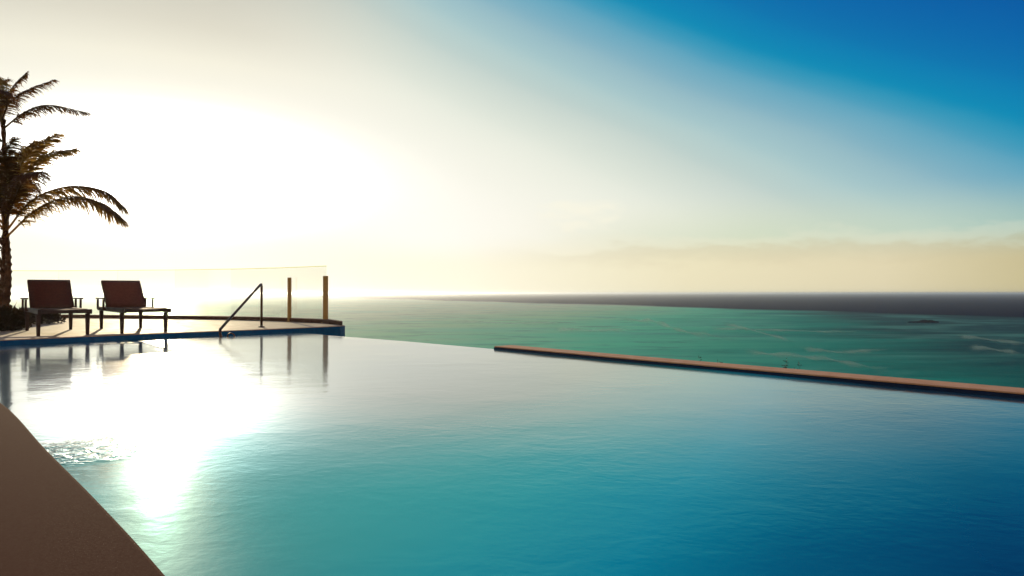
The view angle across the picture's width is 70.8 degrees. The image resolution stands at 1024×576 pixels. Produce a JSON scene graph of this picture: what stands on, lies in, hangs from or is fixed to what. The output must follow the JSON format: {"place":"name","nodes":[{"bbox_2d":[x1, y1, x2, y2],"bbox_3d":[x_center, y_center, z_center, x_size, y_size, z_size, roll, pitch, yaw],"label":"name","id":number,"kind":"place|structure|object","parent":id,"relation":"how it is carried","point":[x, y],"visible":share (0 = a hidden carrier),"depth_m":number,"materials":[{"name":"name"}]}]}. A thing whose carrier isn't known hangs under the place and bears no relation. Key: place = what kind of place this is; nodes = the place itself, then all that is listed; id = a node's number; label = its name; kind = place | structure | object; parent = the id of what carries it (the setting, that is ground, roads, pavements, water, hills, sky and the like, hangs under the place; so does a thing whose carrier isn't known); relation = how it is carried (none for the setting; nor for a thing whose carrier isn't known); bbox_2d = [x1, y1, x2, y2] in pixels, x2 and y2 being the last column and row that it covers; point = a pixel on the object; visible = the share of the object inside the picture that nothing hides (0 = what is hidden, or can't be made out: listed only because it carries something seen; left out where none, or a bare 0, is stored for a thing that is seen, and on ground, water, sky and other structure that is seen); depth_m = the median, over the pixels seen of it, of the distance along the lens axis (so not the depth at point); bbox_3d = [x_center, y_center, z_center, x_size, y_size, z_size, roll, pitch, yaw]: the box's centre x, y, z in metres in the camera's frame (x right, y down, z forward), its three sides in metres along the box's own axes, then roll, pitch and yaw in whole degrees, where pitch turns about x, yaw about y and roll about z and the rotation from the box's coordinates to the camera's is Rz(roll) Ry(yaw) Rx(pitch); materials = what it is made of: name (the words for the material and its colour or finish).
{"place":"outdoors","nodes":[
{"label":"outdoors","id":0,"kind":"place"},
{"bbox_2d":[0,403,164,575],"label":"pool deck","id":1,"kind":"structure","parent":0,"point":[56,518],"depth_m":1.80,"materials":[{"name":"concrete"}]},
{"bbox_2d":[0,318,344,340],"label":"deck","id":2,"kind":"structure","parent":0,"point":[111,326],"depth_m":11.99,"materials":[{"name":"stone"}]},
{"bbox_2d":[0,302,24,330],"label":"shrub","id":3,"kind":"object","parent":2,"relation":"on","point":[10,317],"visible":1,"depth_m":10.93,"materials":[{"name":"green plant"}]},
{"bbox_2d":[12,307,33,327],"bbox_3d":[-8.071,0.489,11.707,0.481,0.449,0.503,0,0,0],"label":"shrub","id":4,"kind":"object","parent":2,"relation":"on","point":[22,313],"visible":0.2,"depth_m":11.68,"materials":[{"name":"green plant"}]},
{"bbox_2d":[17,308,65,323],"bbox_3d":[-9.099,0.539,13.601,1.142,0.396,1.088,0,0,0],"label":"shrub","id":5,"kind":"object","parent":2,"relation":"on","point":[50,318],"visible":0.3,"depth_m":13.48,"materials":[{"name":"green plant"}]},
{"bbox_2d":[0,71,91,305],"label":"palm tree","id":6,"kind":"object","parent":2,"relation":"on","point":[6,96],"visible":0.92,"depth_m":12.29,"materials":[{"name":"green plant"}]},
{"bbox_2d":[20,280,91,335],"bbox_3d":[-6.618,0.257,10.450,0.742,0.781,2.180,0,0,-38],"label":"sun lounger","id":7,"kind":"object","parent":2,"relation":"on","point":[51,297],"visible":1,"depth_m":10.89,"materials":[{"name":"brown wood"}]},
{"bbox_2d":[0,133,130,307],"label":"palm tree","id":8,"kind":"object","parent":2,"relation":"on","point":[18,186],"visible":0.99,"depth_m":11.16,"materials":[{"name":"green plant"}]},
{"bbox_2d":[95,280,170,333],"bbox_3d":[-5.828,0.261,11.050,0.742,0.781,2.180,0,0,-38],"label":"sun lounger","id":9,"kind":"object","parent":2,"relation":"on","point":[122,297],"visible":1,"depth_m":11.48,"materials":[{"name":"brown wood"}]},
{"bbox_2d":[61,276,342,324],"bbox_3d":[-9.293,0.132,15.357,13.303,1.096,2.429,0,0,12],"label":"glass fence","id":10,"kind":"object","parent":2,"relation":"on","point":[325,319],"visible":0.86,"depth_m":14.65,"materials":[{"name":"clear glass"}]},
{"bbox_2d":[219,283,264,336],"bbox_3d":[-4.254,0.417,11.389,0.230,1.001,1.526,0,0,0],"label":"pool handrail","id":11,"kind":"object","parent":2,"relation":"on","point":[260,285],"visible":0.82,"depth_m":11.73,"materials":[{"name":"silver metal"}]},
{"bbox_2d":[0,0,1023,293],"label":"sky","id":12,"kind":"structure","parent":0,"point":[367,146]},
{"bbox_2d":[10,294,1023,387],"bbox_3d":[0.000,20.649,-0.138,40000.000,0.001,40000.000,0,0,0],"label":"sea","id":13,"kind":"structure","parent":0,"point":[974,338],"depth_m":469.04,"materials":[{"name":"teal liquid"}]},
{"bbox_2d":[907,320,938,322],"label":"rock","id":14,"kind":"object","parent":13,"relation":"in","point":[926,321],"visible":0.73,"depth_m":498.06,"materials":[{"name":"grey stone"}]},
{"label":"pool basin","id":15,"kind":"structure","parent":0,"visible":0},
{"bbox_2d":[0,332,1023,575],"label":"pool water","id":16,"kind":"structure","parent":15,"relation":"in","point":[288,454],"depth_m":2.77,"materials":[{"name":"blue liquid"}]},
{"bbox_2d":[494,345,1023,397],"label":"pool edge wall","id":17,"kind":"structure","parent":15,"relation":"on","point":[1014,392],"depth_m":5.57,"materials":[{"name":"tile"}]},
{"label":"hillside","id":18,"kind":"structure","parent":0,"visible":0},
{"bbox_2d":[0,326,344,345],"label":"terrace edge wall","id":19,"kind":"structure","parent":18,"relation":"on","point":[336,331],"depth_m":10.47,"materials":[{"name":"blue tile"}]}
]}

